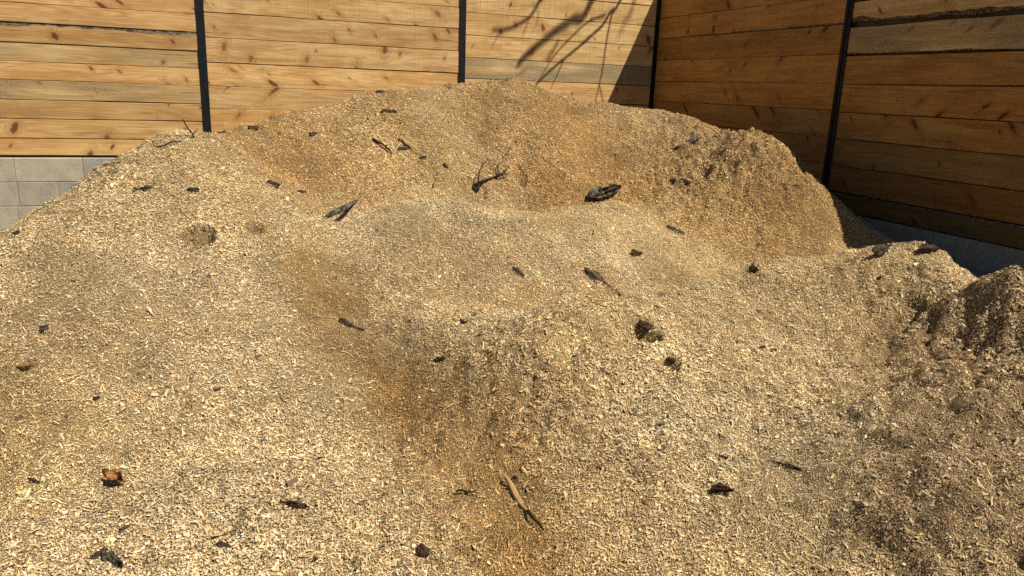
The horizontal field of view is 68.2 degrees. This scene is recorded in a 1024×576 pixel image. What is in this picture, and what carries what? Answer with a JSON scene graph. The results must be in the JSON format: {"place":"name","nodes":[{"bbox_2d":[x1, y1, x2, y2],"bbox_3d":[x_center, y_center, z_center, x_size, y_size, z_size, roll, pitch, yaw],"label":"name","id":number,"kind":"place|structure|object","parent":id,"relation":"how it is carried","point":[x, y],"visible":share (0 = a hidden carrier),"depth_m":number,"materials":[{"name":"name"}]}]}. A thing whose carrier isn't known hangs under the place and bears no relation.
{"place":"outdoors","nodes":[
{"label":"outdoors","id":0,"kind":"place"},
{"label":"ground","id":1,"kind":"structure","parent":0,"visible":0},
{"bbox_2d":[0,157,116,230],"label":"block wall","id":2,"kind":"structure","parent":1,"relation":"on","point":[28,185],"depth_m":6.42,"materials":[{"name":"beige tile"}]},
{"bbox_2d":[0,0,661,156],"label":"board fence","id":3,"kind":"object","parent":2,"relation":"on","point":[97,78],"visible":0.68,"depth_m":6.87,"materials":[{"name":"brown wood"}]},
{"bbox_2d":[0,77,1023,575],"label":"wood chip heap","id":4,"kind":"object","parent":1,"relation":"on","point":[242,381],"visible":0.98,"depth_m":2.98,"materials":[{"name":"beige wood"}]},
{"bbox_2d":[17,362,30,371],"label":"bark piece","id":5,"kind":"object","parent":4,"relation":"on","point":[24,366],"visible":1,"depth_m":2.74,"materials":[{"name":"brown wood"}]},
{"bbox_2d":[27,477,39,483],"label":"bark piece","id":6,"kind":"object","parent":4,"relation":"on","point":[30,479],"visible":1,"depth_m":2.26,"materials":[{"name":"brown wood"}]},
{"bbox_2d":[40,324,48,331],"bbox_3d":[-1.831,0.153,2.963,0.036,0.027,0.034,-12,29,12],"label":"bark nugget","id":7,"kind":"object","parent":4,"relation":"on","point":[44,327],"visible":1,"depth_m":2.96,"materials":[{"name":"brown wood"}]},
{"bbox_2d":[90,547,107,560],"bbox_3d":[-1.126,0.725,2.062,0.023,0.013,0.055,41,26,8],"label":"bark piece","id":8,"kind":"object","parent":4,"relation":"on","point":[96,555],"visible":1,"depth_m":2.06,"materials":[{"name":"brown wood"}]},
{"bbox_2d":[100,551,123,568],"bbox_3d":[-1.084,0.737,2.055,0.080,0.028,0.042,19,37,18],"label":"bark piece","id":9,"kind":"object","parent":4,"relation":"on","point":[111,557],"visible":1,"depth_m":2.05,"materials":[{"name":"grey wood"}]},
{"bbox_2d":[102,468,129,481],"bbox_3d":[-1.203,0.567,2.286,0.091,0.043,0.038,10,44,14],"label":"dead leaf","id":10,"kind":"object","parent":4,"relation":"on","point":[111,474],"visible":1,"depth_m":2.29,"materials":[{"name":"orange plant"}]},
{"bbox_2d":[119,524,129,533],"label":"bark piece","id":11,"kind":"object","parent":4,"relation":"on","point":[123,529],"visible":1,"depth_m":2.15,"materials":[{"name":"brown wood"}]},
{"bbox_2d":[141,185,151,191],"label":"bark piece","id":12,"kind":"object","parent":4,"relation":"on","point":[147,188],"visible":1,"depth_m":3.79,"materials":[{"name":"brown wood"}]},
{"bbox_2d":[156,139,181,147],"bbox_3d":[-1.815,-0.767,4.005,0.131,0.022,0.030,-14,42,-12],"label":"twig","id":13,"kind":"object","parent":4,"relation":"on","point":[171,141],"visible":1,"depth_m":4.00,"materials":[{"name":"brown wood"}]},
{"bbox_2d":[182,118,197,138],"bbox_3d":[-1.739,-0.851,4.093,0.077,0.128,0.010,-3,16,-18],"label":"twig","id":14,"kind":"object","parent":4,"relation":"on","point":[188,129],"visible":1,"depth_m":4.09,"materials":[{"name":"brown wood"}]},
{"bbox_2d":[187,187,198,192],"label":"bark piece","id":15,"kind":"object","parent":4,"relation":"on","point":[192,189],"visible":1,"depth_m":3.82,"materials":[{"name":"brown wood"}]},
{"bbox_2d":[210,527,231,535],"bbox_3d":[-0.827,0.698,2.162,0.013,0.007,0.082,36,17,23],"label":"wood splinter","id":16,"kind":"object","parent":4,"relation":"on","point":[221,533],"visible":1,"depth_m":2.15,"materials":[{"name":"beige wood"}]},
{"bbox_2d":[216,540,231,548],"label":"bark piece","id":17,"kind":"object","parent":4,"relation":"on","point":[221,544],"visible":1,"depth_m":2.13,"materials":[{"name":"brown wood"}]},
{"bbox_2d":[247,125,258,130],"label":"bark piece","id":18,"kind":"object","parent":4,"relation":"on","point":[254,128],"visible":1,"depth_m":4.84,"materials":[{"name":"brown wood"}]},
{"bbox_2d":[266,180,279,188],"bbox_3d":[-1.316,-0.571,4.167,0.077,0.044,0.055,27,23,-52],"label":"bark nugget","id":19,"kind":"object","parent":4,"relation":"on","point":[276,185],"visible":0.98,"depth_m":4.16,"materials":[{"name":"brown wood"}]},
{"bbox_2d":[287,500,308,510],"bbox_3d":[-0.654,0.660,2.305,0.076,0.031,0.031,9,42,11],"label":"bark piece","id":20,"kind":"object","parent":4,"relation":"on","point":[295,504],"visible":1,"depth_m":2.30,"materials":[{"name":"brown wood"}]},
{"bbox_2d":[308,131,316,137],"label":"bark piece","id":21,"kind":"object","parent":4,"relation":"on","point":[312,134],"visible":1,"depth_m":5.03,"materials":[{"name":"brown wood"}]},
{"bbox_2d":[323,200,357,217],"bbox_3d":[-1.016,-0.482,4.528,0.039,0.038,0.764,26,13,-4],"label":"bark slab","id":22,"kind":"object","parent":4,"relation":"on","point":[340,209],"depth_m":4.46,"materials":[{"name":"wood"}]},
{"bbox_2d":[339,318,352,327],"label":"bark piece","id":23,"kind":"object","parent":4,"relation":"on","point":[347,323],"visible":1,"depth_m":3.45,"materials":[{"name":"brown wood"}]},
{"bbox_2d":[352,326,363,330],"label":"bark piece","id":24,"kind":"object","parent":4,"relation":"on","point":[358,328],"visible":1,"depth_m":3.44,"materials":[{"name":"brown wood"}]},
{"bbox_2d":[372,138,392,153],"bbox_3d":[-0.883,-0.981,5.188,0.173,0.030,0.035,39,52,3],"label":"twig","id":25,"kind":"object","parent":4,"relation":"on","point":[379,142],"visible":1,"depth_m":5.18,"materials":[{"name":"brown wood"}]},
{"bbox_2d":[381,109,396,113],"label":"bark piece","id":26,"kind":"object","parent":4,"relation":"on","point":[389,111],"visible":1,"depth_m":5.36,"materials":[{"name":"brown wood"}]},
{"bbox_2d":[397,146,409,150],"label":"bark piece","id":27,"kind":"object","parent":4,"relation":"on","point":[402,148],"visible":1,"depth_m":5.24,"materials":[{"name":"brown wood"}]},
{"bbox_2d":[398,134,421,152],"bbox_3d":[-0.714,-1.002,5.259,0.215,0.016,0.023,40,60,4],"label":"wood splinter","id":28,"kind":"object","parent":4,"relation":"on","point":[409,143],"visible":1,"depth_m":5.26,"materials":[{"name":"beige wood"}]},
{"bbox_2d":[415,543,429,557],"bbox_3d":[-0.255,0.766,2.213,0.050,0.037,0.039,9,16,23],"label":"bark piece","id":29,"kind":"object","parent":4,"relation":"on","point":[422,550],"visible":1,"depth_m":2.20,"materials":[{"name":"brown wood"}]},
{"bbox_2d":[434,356,444,361],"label":"bark piece","id":30,"kind":"object","parent":4,"relation":"on","point":[441,358],"visible":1,"depth_m":3.11,"materials":[{"name":"brown wood"}]},
{"bbox_2d":[455,489,477,492],"bbox_3d":[-0.149,0.670,2.500,0.079,0.013,0.019,-11,23,9],"label":"twig","id":31,"kind":"object","parent":4,"relation":"on","point":[463,490],"visible":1,"depth_m":2.50,"materials":[{"name":"brown wood"}]},
{"bbox_2d":[472,158,510,190],"bbox_3d":[-0.146,-0.819,5.414,0.074,0.232,0.375,16,20,42],"label":"branchlet","id":32,"kind":"object","parent":4,"relation":"on","point":[476,186],"visible":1,"depth_m":5.34,"materials":[{"name":"brown plant"}]},
{"bbox_2d":[512,267,523,277],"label":"bark piece","id":33,"kind":"object","parent":4,"relation":"on","point":[518,272],"visible":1,"depth_m":4.05,"materials":[{"name":"brown wood"}]},
{"bbox_2d":[502,473,544,529],"bbox_3d":[0.034,0.680,2.406,0.032,0.021,0.310,-45,32,-6],"label":"wood splinter","id":34,"kind":"object","parent":4,"relation":"on","point":[517,497],"visible":1,"depth_m":2.43,"materials":[{"name":"beige wood"}]},
{"bbox_2d":[584,267,621,296],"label":"twig","id":35,"kind":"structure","parent":4,"relation":"on","point":[593,275],"depth_m":4.12,"materials":[{"name":"brown wood"}]},
{"bbox_2d":[587,184,622,200],"bbox_3d":[0.685,-0.705,5.554,0.305,0.114,0.112,-22,0,-26],"label":"bark slab","id":36,"kind":"object","parent":4,"relation":"on","point":[600,193],"depth_m":5.53,"materials":[{"name":"wood"}]},
{"bbox_2d":[631,249,642,256],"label":"bark piece","id":37,"kind":"object","parent":4,"relation":"on","point":[634,252],"visible":1,"depth_m":4.60,"materials":[{"name":"brown wood"}]},
{"bbox_2d":[638,320,652,329],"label":"bark piece","id":38,"kind":"object","parent":4,"relation":"on","point":[646,325],"visible":1,"depth_m":3.16,"materials":[{"name":"brown wood"}]},
{"bbox_2d":[666,357,675,362],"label":"bark piece","id":39,"kind":"object","parent":4,"relation":"on","point":[670,359],"visible":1,"depth_m":2.96,"materials":[{"name":"brown wood"}]},
{"bbox_2d":[666,225,684,234],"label":"bark piece","id":40,"kind":"object","parent":4,"relation":"on","point":[671,228],"visible":1,"depth_m":5.07,"materials":[{"name":"wood"}]},
{"bbox_2d":[680,178,690,184],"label":"bark piece","id":41,"kind":"object","parent":4,"relation":"on","point":[687,182],"visible":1,"depth_m":5.48,"materials":[{"name":"brown wood"}]},
{"bbox_2d":[675,136,701,149],"bbox_3d":[1.359,-1.097,5.839,0.246,0.121,0.112,-23,57,-12],"label":"bark slab","id":42,"kind":"object","parent":4,"relation":"on","point":[695,140],"depth_m":5.80,"materials":[{"name":"wood"}]},
{"bbox_2d":[711,482,733,493],"bbox_3d":[0.648,0.617,2.330,0.073,0.038,0.021,1,-29,31],"label":"bark piece","id":43,"kind":"object","parent":4,"relation":"on","point":[719,487],"visible":1,"depth_m":2.33,"materials":[{"name":"brown wood"}]},
{"bbox_2d":[749,263,758,273],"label":"bark piece","id":44,"kind":"object","parent":4,"relation":"on","point":[753,268],"visible":1,"depth_m":3.79,"materials":[{"name":"brown wood"}]},
{"bbox_2d":[776,461,800,470],"bbox_3d":[0.887,0.570,2.425,0.026,0.016,0.088,-37,31,-29],"label":"bark piece","id":45,"kind":"object","parent":4,"relation":"on","point":[789,466],"visible":1,"depth_m":2.43,"materials":[{"name":"brown wood"}]},
{"bbox_2d":[872,244,891,257],"bbox_3d":[1.797,-0.189,3.666,0.132,0.063,0.030,-23,-10,-17],"label":"bark piece","id":46,"kind":"object","parent":4,"relation":"on","point":[879,250],"visible":1,"depth_m":3.65,"materials":[{"name":"brown wood"}]},
{"bbox_2d":[917,243,939,253],"bbox_3d":[1.971,-0.184,3.580,0.101,0.062,0.044,-1,-4,0],"label":"bark piece","id":47,"kind":"object","parent":4,"relation":"on","point":[925,248],"visible":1,"depth_m":3.57,"materials":[{"name":"brown wood"}]},
{"bbox_2d":[857,215,1023,278],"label":"block wall","id":48,"kind":"structure","parent":1,"relation":"on","point":[977,258],"depth_m":5.07,"materials":[{"name":"grey concrete"}]},
{"bbox_2d":[653,0,1023,248],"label":"board fence","id":49,"kind":"object","parent":48,"relation":"on","point":[909,112],"visible":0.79,"depth_m":5.63,"materials":[{"name":"brown wood"}]}
]}

